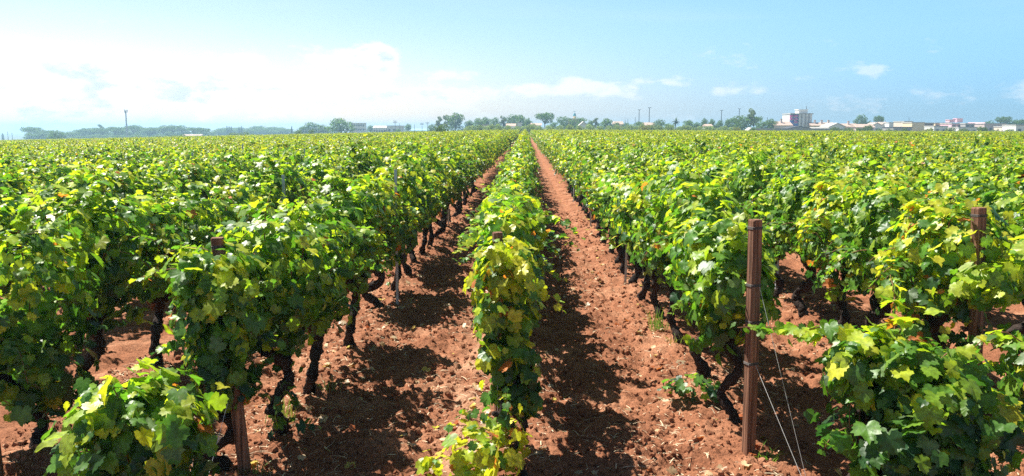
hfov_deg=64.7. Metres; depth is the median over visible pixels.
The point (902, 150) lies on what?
grapevine
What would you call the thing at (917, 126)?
house
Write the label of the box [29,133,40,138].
broadleaf tree
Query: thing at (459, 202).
grapevine
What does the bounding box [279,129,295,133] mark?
broadleaf tree
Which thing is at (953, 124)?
house
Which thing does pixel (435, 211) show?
grapevine
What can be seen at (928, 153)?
grapevine
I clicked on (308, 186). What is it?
grapevine
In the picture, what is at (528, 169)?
grapevine
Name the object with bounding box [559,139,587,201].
grapevine
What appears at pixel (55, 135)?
broadleaf tree
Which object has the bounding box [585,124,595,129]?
olive tree
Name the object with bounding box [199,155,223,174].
grapevine
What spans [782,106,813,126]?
apartment tower
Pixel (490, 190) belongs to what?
grapevine
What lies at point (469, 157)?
grapevine
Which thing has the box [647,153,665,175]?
grapevine
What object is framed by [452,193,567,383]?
grapevine
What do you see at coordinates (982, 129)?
shrub
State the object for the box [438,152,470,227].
grapevine
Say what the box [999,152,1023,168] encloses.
grapevine
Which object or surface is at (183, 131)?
umbrella pine
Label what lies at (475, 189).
grapevine
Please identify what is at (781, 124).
house
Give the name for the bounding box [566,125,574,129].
olive tree
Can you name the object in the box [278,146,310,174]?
grapevine
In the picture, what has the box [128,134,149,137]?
broadleaf tree
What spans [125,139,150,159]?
grapevine
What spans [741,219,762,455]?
end post
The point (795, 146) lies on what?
grapevine
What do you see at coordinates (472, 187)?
grapevine
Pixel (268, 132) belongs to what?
broadleaf tree
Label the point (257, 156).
grapevine
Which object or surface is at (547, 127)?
olive tree
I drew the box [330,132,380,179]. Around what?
grapevine
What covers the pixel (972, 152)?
grapevine
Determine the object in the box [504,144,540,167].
grapevine
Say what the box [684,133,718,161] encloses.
grapevine
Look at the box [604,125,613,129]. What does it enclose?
olive tree
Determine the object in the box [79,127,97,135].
umbrella pine
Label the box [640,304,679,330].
grass tuft
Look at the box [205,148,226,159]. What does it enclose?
grapevine
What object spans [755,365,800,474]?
guy wire
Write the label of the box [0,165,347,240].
trellis wire
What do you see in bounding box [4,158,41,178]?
grapevine
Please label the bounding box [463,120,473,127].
broadleaf tree
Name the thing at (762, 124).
broadleaf tree
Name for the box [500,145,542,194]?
grapevine
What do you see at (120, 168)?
grapevine
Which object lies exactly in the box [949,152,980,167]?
grapevine
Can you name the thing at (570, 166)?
grapevine
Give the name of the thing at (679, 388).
vine sucker
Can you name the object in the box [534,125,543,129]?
olive tree
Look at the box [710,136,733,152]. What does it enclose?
grapevine
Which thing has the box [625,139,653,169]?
grapevine
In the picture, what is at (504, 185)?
grapevine
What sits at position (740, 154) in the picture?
grapevine
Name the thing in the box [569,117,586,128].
broadleaf tree
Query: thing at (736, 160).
grapevine
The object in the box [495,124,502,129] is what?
olive tree
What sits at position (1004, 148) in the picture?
grapevine
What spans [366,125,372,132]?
broadleaf tree
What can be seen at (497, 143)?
vineyard rows
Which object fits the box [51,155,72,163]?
grapevine
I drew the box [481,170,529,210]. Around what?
grapevine
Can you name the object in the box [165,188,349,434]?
grapevine
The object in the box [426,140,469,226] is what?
grapevine
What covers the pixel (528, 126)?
olive tree
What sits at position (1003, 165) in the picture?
grapevine
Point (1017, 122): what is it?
broadleaf tree
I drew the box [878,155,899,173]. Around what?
grapevine
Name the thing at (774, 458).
grass tuft
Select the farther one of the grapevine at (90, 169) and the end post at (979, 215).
the grapevine at (90, 169)
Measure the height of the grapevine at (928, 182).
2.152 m
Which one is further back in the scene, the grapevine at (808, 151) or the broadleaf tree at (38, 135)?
the broadleaf tree at (38, 135)
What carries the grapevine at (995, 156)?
on the ground
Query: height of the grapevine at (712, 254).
1.976 m
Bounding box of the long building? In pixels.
[351,123,366,132]
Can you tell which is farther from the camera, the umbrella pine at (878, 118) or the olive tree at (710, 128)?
the umbrella pine at (878, 118)
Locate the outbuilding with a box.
[924,126,947,130]
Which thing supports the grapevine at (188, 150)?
on the ground
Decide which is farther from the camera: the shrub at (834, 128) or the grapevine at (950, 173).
the shrub at (834, 128)
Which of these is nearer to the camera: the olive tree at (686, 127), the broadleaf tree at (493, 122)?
the olive tree at (686, 127)
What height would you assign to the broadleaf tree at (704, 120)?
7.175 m
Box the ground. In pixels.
[0,130,1023,475]
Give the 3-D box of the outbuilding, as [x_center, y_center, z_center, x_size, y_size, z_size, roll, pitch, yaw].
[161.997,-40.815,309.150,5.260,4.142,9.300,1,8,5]
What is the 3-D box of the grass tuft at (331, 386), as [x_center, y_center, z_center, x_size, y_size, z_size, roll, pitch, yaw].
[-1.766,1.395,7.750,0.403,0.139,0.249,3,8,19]
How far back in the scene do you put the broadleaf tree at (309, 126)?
515.67 m
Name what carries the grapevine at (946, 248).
on the ground
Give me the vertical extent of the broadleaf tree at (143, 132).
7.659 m
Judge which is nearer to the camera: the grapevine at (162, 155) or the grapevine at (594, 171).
the grapevine at (594, 171)
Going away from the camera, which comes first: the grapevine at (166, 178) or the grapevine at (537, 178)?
the grapevine at (166, 178)
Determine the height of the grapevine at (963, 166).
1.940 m
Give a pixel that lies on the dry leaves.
(323, 418)
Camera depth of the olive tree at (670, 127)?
246.39 m
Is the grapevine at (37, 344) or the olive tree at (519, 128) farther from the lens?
the olive tree at (519, 128)
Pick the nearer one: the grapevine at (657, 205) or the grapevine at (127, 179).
the grapevine at (657, 205)
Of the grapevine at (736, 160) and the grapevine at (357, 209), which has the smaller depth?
the grapevine at (357, 209)
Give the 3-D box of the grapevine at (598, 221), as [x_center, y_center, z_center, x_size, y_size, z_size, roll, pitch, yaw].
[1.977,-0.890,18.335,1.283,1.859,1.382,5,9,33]
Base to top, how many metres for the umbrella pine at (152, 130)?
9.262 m
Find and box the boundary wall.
[754,128,829,130]
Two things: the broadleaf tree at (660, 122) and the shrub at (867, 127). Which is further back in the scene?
the broadleaf tree at (660, 122)
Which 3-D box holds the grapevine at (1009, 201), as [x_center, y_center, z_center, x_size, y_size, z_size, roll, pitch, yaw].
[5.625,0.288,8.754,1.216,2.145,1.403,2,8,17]
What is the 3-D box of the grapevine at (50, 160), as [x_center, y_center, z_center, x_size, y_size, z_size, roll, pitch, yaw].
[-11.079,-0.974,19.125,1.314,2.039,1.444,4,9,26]
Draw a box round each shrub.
[229,132,254,135]
[434,124,448,131]
[639,124,650,129]
[830,127,840,130]
[863,125,872,130]
[977,127,988,130]
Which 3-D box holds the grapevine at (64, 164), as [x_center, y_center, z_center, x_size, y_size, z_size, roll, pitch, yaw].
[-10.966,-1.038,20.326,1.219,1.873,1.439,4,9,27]
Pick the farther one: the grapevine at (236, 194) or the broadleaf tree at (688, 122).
the broadleaf tree at (688, 122)
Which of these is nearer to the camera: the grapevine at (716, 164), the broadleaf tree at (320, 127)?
the grapevine at (716, 164)
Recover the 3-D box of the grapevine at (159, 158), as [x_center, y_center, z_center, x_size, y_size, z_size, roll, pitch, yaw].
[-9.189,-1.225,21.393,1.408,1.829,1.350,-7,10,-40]
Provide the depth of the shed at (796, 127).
290.62 m
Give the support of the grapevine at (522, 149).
on the ground
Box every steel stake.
[281,175,285,216]
[394,169,398,304]
[624,173,630,281]
[775,171,782,288]
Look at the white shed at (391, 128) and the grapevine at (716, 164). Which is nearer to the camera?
the grapevine at (716, 164)
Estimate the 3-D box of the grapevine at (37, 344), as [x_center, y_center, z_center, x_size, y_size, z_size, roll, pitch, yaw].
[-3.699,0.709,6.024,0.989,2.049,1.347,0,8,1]
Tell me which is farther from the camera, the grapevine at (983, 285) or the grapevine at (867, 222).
the grapevine at (867, 222)
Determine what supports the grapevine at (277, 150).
on the ground
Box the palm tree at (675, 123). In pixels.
[672,119,679,128]
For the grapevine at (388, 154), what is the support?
on the ground
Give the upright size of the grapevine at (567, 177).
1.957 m
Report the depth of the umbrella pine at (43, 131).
597.74 m
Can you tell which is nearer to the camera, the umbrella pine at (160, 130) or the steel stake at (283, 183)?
the steel stake at (283, 183)
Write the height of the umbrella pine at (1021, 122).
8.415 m
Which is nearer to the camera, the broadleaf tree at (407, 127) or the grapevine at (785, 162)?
the grapevine at (785, 162)
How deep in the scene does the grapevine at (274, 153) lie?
24.12 m
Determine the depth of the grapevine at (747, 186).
12.30 m
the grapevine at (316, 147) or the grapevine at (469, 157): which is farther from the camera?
the grapevine at (316, 147)
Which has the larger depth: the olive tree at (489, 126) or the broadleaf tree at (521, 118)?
the broadleaf tree at (521, 118)
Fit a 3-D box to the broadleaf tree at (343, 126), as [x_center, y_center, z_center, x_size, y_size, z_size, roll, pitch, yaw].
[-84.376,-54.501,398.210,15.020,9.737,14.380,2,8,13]
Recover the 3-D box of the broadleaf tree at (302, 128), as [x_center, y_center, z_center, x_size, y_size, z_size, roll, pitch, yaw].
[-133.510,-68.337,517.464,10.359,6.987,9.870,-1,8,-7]
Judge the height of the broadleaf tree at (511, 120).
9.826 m
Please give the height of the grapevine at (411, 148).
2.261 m
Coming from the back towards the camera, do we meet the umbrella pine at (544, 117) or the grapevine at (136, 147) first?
the umbrella pine at (544, 117)
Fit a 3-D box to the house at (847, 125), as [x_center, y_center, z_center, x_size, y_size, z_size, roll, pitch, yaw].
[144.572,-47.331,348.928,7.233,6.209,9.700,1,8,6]
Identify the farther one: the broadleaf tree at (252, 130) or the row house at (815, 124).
the broadleaf tree at (252, 130)
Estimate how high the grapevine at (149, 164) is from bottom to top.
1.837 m
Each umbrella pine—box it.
[19,126,42,133]
[32,130,52,133]
[66,132,82,136]
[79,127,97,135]
[91,127,109,134]
[106,126,125,135]
[124,125,141,134]
[144,128,158,136]
[154,127,168,134]
[159,124,186,134]
[175,128,189,134]
[187,127,202,132]
[199,127,210,133]
[534,112,554,127]
[747,116,762,126]
[873,115,884,121]
[995,116,1011,122]
[1014,118,1023,124]
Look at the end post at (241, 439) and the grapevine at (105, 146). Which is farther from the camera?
the grapevine at (105, 146)
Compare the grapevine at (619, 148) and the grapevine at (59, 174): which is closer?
the grapevine at (59, 174)
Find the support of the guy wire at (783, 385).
attached to the end post at (753, 289)
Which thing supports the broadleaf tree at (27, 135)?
on the ground
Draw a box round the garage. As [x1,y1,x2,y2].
[882,127,912,130]
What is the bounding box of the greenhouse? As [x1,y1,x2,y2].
[410,129,428,131]
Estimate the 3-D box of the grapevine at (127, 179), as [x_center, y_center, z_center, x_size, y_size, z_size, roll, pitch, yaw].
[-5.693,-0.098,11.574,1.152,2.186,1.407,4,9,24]
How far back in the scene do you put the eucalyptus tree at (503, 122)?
389.11 m
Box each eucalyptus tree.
[435,116,442,125]
[443,114,449,127]
[500,116,506,127]
[593,118,598,127]
[747,108,755,127]
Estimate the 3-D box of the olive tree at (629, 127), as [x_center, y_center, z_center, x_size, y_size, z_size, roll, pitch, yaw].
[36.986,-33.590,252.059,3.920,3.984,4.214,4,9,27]
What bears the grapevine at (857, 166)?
on the ground
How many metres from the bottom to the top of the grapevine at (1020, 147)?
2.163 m
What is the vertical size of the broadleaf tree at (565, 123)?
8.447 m
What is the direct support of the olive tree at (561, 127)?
on the ground
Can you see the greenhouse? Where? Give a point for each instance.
(415, 130)
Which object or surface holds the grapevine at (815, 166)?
on the ground
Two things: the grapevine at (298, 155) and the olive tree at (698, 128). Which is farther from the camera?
the olive tree at (698, 128)
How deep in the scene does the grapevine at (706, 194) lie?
7.67 m
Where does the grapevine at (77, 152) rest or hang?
on the ground
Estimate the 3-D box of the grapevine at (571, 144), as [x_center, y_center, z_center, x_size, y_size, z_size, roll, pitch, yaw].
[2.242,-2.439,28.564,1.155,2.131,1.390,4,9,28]
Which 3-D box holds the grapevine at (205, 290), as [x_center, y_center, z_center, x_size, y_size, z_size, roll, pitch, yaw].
[-2.062,0.829,5.889,1.114,1.932,1.131,-7,10,-41]
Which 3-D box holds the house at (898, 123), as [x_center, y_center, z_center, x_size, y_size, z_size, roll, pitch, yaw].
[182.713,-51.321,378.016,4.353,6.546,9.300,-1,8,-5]
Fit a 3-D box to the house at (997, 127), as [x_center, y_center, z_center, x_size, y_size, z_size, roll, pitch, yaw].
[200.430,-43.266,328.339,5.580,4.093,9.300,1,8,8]
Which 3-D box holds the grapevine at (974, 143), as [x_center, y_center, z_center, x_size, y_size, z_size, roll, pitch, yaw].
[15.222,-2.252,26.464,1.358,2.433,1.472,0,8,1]
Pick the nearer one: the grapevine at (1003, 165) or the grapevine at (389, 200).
the grapevine at (389, 200)
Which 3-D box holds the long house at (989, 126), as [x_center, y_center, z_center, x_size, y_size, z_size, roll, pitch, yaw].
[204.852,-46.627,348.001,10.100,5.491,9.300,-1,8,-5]
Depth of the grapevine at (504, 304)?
5.91 m
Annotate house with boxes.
[579,121,586,128]
[612,121,623,126]
[642,122,653,126]
[771,119,792,127]
[808,120,832,127]
[819,123,845,130]
[842,121,851,128]
[850,124,874,130]
[868,122,882,130]
[880,122,893,126]
[893,121,912,126]
[902,122,924,130]
[940,118,962,126]
[948,127,977,130]
[960,123,974,126]
[974,123,1006,130]
[993,126,1001,130]
[1002,125,1023,131]
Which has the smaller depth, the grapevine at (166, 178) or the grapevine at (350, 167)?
the grapevine at (166, 178)
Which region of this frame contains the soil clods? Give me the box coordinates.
[1,210,1023,475]
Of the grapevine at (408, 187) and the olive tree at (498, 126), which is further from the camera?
the olive tree at (498, 126)
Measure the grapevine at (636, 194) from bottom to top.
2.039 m
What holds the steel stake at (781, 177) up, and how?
on the ground
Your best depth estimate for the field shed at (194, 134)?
562.30 m
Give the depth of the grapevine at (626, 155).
26.13 m
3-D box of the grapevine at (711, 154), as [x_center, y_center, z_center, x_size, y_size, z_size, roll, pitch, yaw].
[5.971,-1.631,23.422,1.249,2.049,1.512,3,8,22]
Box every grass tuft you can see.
[238,460,275,475]
[265,390,300,424]
[316,378,351,392]
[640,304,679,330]
[666,334,684,345]
[757,441,790,461]
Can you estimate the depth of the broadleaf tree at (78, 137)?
558.28 m
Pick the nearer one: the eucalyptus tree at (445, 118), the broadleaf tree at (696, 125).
the broadleaf tree at (696, 125)
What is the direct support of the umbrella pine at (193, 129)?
on the ground
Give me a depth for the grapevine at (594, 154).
19.17 m
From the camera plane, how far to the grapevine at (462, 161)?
21.09 m
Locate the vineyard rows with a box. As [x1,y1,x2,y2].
[0,129,1023,175]
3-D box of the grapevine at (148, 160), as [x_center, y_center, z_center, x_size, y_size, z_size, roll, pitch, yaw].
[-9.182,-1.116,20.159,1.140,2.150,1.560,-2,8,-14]
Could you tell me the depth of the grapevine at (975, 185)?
9.56 m
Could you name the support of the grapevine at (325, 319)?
on the ground
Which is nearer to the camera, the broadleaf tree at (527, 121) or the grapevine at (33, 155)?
the grapevine at (33, 155)
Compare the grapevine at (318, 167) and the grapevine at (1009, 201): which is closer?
the grapevine at (1009, 201)
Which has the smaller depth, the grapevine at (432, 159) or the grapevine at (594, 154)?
the grapevine at (432, 159)
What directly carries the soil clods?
on the ground
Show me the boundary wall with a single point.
(797, 129)
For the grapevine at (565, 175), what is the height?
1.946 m
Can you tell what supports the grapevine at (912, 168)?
on the ground
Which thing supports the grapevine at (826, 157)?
on the ground
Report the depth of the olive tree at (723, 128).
248.27 m
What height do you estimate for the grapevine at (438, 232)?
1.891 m
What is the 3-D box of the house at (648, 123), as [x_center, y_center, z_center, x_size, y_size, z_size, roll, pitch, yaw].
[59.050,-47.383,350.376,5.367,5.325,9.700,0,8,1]
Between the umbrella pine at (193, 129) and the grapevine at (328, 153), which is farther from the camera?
the umbrella pine at (193, 129)
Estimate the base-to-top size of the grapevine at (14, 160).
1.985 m
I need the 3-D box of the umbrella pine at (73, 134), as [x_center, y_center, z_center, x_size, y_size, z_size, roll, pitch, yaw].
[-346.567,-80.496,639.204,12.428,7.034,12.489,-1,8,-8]
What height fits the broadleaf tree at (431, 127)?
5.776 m
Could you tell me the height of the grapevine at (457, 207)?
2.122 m
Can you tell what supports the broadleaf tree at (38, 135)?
on the ground
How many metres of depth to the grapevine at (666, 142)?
30.14 m
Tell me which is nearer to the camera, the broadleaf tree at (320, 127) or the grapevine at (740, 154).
the grapevine at (740, 154)
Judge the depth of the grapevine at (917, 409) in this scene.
5.06 m
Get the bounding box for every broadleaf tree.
[24,132,34,139]
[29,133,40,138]
[35,132,46,139]
[50,130,64,138]
[68,135,85,138]
[80,131,95,138]
[86,134,108,137]
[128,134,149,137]
[135,130,151,136]
[201,131,217,135]
[211,128,223,135]
[218,128,230,135]
[232,128,243,134]
[246,128,259,134]
[255,128,266,134]
[262,129,278,134]
[272,129,286,133]
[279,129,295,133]
[297,126,307,133]
[303,122,318,133]
[315,124,328,133]
[323,117,354,133]
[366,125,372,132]
[404,123,411,131]
[427,124,435,130]
[446,112,464,130]
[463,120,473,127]
[473,118,484,129]
[480,117,490,124]
[491,117,500,128]
[506,114,518,125]
[515,114,524,125]
[524,119,532,129]
[557,116,571,128]
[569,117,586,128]
[597,118,613,128]
[653,119,665,128]
[683,120,692,127]
[690,122,701,128]
[701,118,708,126]
[709,119,715,127]
[715,120,723,127]
[724,118,732,128]
[732,115,752,129]
[754,121,768,127]
[765,119,778,127]
[856,114,867,123]
[1006,120,1019,124]
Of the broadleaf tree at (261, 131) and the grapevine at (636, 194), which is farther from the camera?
the broadleaf tree at (261, 131)
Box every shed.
[184,134,205,135]
[372,126,386,132]
[387,126,403,131]
[784,126,807,127]
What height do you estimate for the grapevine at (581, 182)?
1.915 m
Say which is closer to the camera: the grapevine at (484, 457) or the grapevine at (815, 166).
the grapevine at (484, 457)
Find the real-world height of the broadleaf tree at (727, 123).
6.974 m
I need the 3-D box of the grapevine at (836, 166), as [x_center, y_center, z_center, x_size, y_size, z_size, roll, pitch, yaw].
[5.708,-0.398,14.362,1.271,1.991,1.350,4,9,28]
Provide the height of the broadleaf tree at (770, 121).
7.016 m
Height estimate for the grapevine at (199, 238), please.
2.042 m
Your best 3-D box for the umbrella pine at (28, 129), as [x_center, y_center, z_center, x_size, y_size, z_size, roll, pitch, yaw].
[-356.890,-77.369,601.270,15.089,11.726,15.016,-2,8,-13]
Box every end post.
[0,444,3,475]
[211,237,251,474]
[492,232,504,430]
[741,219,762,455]
[967,207,987,386]
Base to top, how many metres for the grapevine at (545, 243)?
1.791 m
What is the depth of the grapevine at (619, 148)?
29.34 m
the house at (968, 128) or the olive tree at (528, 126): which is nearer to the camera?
the olive tree at (528, 126)
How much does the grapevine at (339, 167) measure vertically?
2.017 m
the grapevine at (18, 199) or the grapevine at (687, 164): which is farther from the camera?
the grapevine at (687, 164)
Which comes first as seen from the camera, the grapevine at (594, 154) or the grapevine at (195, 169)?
the grapevine at (195, 169)
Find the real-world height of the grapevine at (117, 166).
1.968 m
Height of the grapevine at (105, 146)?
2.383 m
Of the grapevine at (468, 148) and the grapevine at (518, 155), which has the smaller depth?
the grapevine at (518, 155)
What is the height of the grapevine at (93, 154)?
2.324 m
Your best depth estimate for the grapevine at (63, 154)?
26.40 m
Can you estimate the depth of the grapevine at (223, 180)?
14.99 m
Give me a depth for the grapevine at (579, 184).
21.80 m
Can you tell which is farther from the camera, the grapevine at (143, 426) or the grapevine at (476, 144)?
the grapevine at (476, 144)
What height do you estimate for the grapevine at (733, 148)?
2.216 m
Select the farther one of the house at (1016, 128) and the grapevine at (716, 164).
the house at (1016, 128)
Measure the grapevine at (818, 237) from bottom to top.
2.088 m
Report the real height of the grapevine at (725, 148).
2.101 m
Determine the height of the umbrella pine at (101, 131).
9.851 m
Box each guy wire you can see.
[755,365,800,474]
[759,287,805,475]
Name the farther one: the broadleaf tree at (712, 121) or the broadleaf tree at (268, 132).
the broadleaf tree at (268, 132)
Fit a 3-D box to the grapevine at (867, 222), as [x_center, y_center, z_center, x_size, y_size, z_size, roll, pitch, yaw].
[3.634,0.333,8.164,1.155,2.222,1.514,1,8,4]
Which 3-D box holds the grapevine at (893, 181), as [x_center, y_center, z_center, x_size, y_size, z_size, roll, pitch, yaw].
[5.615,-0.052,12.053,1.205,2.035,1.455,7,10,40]
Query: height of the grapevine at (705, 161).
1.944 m
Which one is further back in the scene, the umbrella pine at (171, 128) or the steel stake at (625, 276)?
the umbrella pine at (171, 128)
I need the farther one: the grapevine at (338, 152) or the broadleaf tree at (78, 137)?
the broadleaf tree at (78, 137)
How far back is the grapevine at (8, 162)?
14.61 m
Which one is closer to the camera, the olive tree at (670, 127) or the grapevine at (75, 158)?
the grapevine at (75, 158)
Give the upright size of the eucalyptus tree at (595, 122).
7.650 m
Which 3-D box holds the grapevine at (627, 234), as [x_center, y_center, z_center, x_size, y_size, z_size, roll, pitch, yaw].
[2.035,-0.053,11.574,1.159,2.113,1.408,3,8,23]
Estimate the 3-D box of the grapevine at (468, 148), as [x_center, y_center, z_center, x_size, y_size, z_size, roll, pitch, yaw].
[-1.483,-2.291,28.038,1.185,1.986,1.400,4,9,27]
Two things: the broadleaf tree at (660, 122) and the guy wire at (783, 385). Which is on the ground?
the broadleaf tree at (660, 122)
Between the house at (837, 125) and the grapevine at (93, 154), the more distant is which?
the house at (837, 125)
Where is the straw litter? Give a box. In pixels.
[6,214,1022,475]
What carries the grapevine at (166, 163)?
on the ground
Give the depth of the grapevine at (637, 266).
12.73 m
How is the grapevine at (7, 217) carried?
on the ground
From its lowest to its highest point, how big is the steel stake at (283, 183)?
1.845 m
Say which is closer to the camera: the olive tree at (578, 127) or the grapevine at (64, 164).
the grapevine at (64, 164)
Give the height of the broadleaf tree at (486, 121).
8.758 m
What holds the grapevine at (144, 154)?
on the ground
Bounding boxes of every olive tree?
[464,125,474,130]
[475,125,482,129]
[483,124,494,129]
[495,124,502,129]
[511,126,525,130]
[524,123,535,133]
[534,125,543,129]
[543,125,555,129]
[556,125,563,129]
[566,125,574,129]
[575,125,584,129]
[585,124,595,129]
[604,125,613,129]
[613,125,625,129]
[625,124,635,129]
[664,124,675,129]
[681,124,692,129]
[693,126,702,130]
[703,125,715,130]
[716,126,727,130]
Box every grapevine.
[0,149,24,187]
[0,163,39,298]
[0,178,26,294]
[0,185,62,297]
[0,195,107,447]
[2,154,24,164]
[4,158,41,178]
[7,149,28,160]
[17,154,58,176]
[17,160,61,187]
[18,170,164,387]
[20,145,49,165]
[22,173,56,228]
[35,357,228,475]
[37,161,94,189]
[40,162,139,222]
[45,149,75,162]
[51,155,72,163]
[56,152,96,163]
[57,159,86,167]
[65,160,120,181]
[68,151,87,161]
[74,142,113,169]
[81,158,110,172]
[85,163,122,173]
[89,139,117,162]
[93,154,163,297]
[97,149,127,165]
[106,157,143,171]
[117,190,219,365]
[122,150,162,168]
[123,148,162,166]
[123,163,163,181]
[124,163,200,222]
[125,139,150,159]
[126,220,282,470]
[147,146,173,162]
[147,157,181,171]
[147,170,254,312]
[149,160,186,182]
[160,145,195,165]
[161,149,221,206]
[164,152,208,168]
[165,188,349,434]
[178,145,199,160]
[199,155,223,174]
[200,175,271,242]
[204,158,250,198]
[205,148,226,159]
[210,149,249,173]
[217,146,265,183]
[225,169,288,252]
[237,150,308,217]
[241,146,279,173]
[261,185,390,394]
[262,147,282,161]
[264,153,297,169]
[271,145,298,157]
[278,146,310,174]
[286,169,333,220]
[288,148,350,220]
[291,147,319,174]
[299,167,393,345]
[306,141,330,158]
[311,156,356,190]
[315,147,337,167]
[322,158,365,186]
[329,143,355,156]
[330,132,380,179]
[341,167,428,308]
[356,147,386,175]
[358,137,375,148]
[359,142,390,169]
[375,156,441,290]
[376,146,399,166]
[379,142,448,273]
[391,136,420,163]
[392,142,413,157]
[402,138,427,153]
[409,167,436,263]
[412,140,459,245]
[415,386,532,475]
[419,156,467,237]
[419,167,457,253]
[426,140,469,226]
[432,144,477,221]
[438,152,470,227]
[444,145,478,216]
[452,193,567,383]
[455,153,483,210]
[456,185,553,290]
[457,145,485,197]
[457,168,584,276]
[458,147,482,208]
[459,173,555,238]
[461,149,484,200]
[462,235,565,438]
[463,154,483,204]
[466,137,490,188]
[466,144,488,195]
[470,175,561,258]
[471,147,486,192]
[481,165,536,208]
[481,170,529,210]
[488,153,546,204]
[495,152,543,214]
[496,142,540,177]
[498,149,541,199]
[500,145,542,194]
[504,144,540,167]
[505,148,539,169]
[507,150,538,190]
[507,151,543,190]
[549,150,570,192]
[552,145,576,200]
[554,146,572,193]
[557,140,585,196]
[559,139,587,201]
[559,154,591,218]
[562,143,582,206]
[562,148,587,210]
[563,138,600,213]
[569,144,624,229]
[570,155,598,223]
[572,157,613,235]
[574,154,618,242]
[576,169,629,253]
[582,159,636,263]
[583,161,668,273]
[603,164,651,283]
[605,163,670,299]
[606,169,673,318]
[611,141,634,157]
[614,145,635,160]
[617,147,640,167]
[618,144,634,162]
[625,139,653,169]
[629,143,663,170]
[630,147,730,342]
[635,144,666,174]
[638,167,774,377]
[645,136,693,177]
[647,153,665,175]
[658,136,680,154]
[665,197,782,423]
[668,156,699,189]
[677,159,707,178]
[679,144,698,160]
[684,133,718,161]
[691,159,722,174]
[695,150,709,163]
[698,149,737,191]
[700,146,724,163]
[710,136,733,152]
[716,152,761,213]
[719,140,742,154]
[719,140,742,162]
[719,140,787,221]
[720,144,753,173]
[730,274,1023,475]
[737,172,805,298]
[744,154,856,317]
[751,147,770,155]
[761,148,807,179]
[771,142,797,163]
[777,147,804,164]
[780,138,808,155]
[786,144,828,169]
[787,166,896,325]
[788,153,841,189]
[803,134,850,167]
[803,160,948,346]
[814,159,849,179]
[829,149,858,166]
[830,142,858,159]
[835,137,895,176]
[836,155,908,190]
[864,182,1023,348]
[870,167,919,208]
[877,141,901,161]
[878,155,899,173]
[881,138,907,157]
[881,162,913,176]
[882,155,934,185]
[887,142,921,163]
[892,144,937,172]
[903,159,965,242]
[922,146,961,163]
[924,157,965,172]
[925,162,1023,330]
[930,166,960,185]
[931,137,960,154]
[946,156,987,176]
[948,234,1023,429]
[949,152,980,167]
[951,147,972,159]
[957,152,1014,200]
[959,132,997,151]
[964,142,1005,162]
[971,145,1012,165]
[976,175,1023,339]
[977,141,1014,156]
[978,159,1018,184]
[989,156,1023,195]
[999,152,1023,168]
[1006,142,1023,159]
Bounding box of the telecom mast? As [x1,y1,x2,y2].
[124,110,127,136]
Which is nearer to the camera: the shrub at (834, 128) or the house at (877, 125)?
the shrub at (834, 128)
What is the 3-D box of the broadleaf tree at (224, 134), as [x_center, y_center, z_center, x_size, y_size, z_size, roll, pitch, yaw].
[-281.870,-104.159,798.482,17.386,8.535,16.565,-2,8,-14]
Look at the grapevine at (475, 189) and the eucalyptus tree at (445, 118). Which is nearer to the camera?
the grapevine at (475, 189)
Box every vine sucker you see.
[266,381,321,439]
[657,373,720,402]
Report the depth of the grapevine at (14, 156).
26.90 m
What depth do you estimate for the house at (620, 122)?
397.72 m
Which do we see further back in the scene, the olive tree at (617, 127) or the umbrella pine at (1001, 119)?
the umbrella pine at (1001, 119)
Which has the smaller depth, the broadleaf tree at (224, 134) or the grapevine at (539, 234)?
the grapevine at (539, 234)
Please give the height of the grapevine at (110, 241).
2.096 m
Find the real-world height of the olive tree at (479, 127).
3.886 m
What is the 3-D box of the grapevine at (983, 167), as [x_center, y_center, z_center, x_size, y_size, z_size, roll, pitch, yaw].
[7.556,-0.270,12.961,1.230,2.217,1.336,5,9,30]
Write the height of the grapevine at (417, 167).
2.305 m
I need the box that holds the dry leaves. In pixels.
[41,196,988,475]
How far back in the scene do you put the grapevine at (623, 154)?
27.11 m
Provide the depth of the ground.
8.14 m
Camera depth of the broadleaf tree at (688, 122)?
334.04 m
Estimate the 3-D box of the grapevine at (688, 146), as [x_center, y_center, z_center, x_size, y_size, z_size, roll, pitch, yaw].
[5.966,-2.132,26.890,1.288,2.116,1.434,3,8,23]
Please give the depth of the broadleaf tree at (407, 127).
515.32 m
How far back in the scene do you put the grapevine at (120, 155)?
22.40 m
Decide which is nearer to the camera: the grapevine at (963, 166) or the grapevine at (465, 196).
the grapevine at (963, 166)
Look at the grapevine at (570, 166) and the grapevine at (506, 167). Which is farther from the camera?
the grapevine at (570, 166)
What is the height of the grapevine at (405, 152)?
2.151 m
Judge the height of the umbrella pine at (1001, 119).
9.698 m
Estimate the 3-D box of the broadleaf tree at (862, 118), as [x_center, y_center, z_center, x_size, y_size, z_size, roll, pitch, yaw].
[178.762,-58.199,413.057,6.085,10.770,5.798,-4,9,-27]
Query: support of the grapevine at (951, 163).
on the ground
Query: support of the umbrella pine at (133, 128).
on the ground
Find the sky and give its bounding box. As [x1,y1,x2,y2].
[0,0,1023,133]
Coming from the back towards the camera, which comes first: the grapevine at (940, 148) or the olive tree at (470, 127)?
the olive tree at (470, 127)
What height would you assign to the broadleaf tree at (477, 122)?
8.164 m
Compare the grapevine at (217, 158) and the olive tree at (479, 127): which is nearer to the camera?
the grapevine at (217, 158)
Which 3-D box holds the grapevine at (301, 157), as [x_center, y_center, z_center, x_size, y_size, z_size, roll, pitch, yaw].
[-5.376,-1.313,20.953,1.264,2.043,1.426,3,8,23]
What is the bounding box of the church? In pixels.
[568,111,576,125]

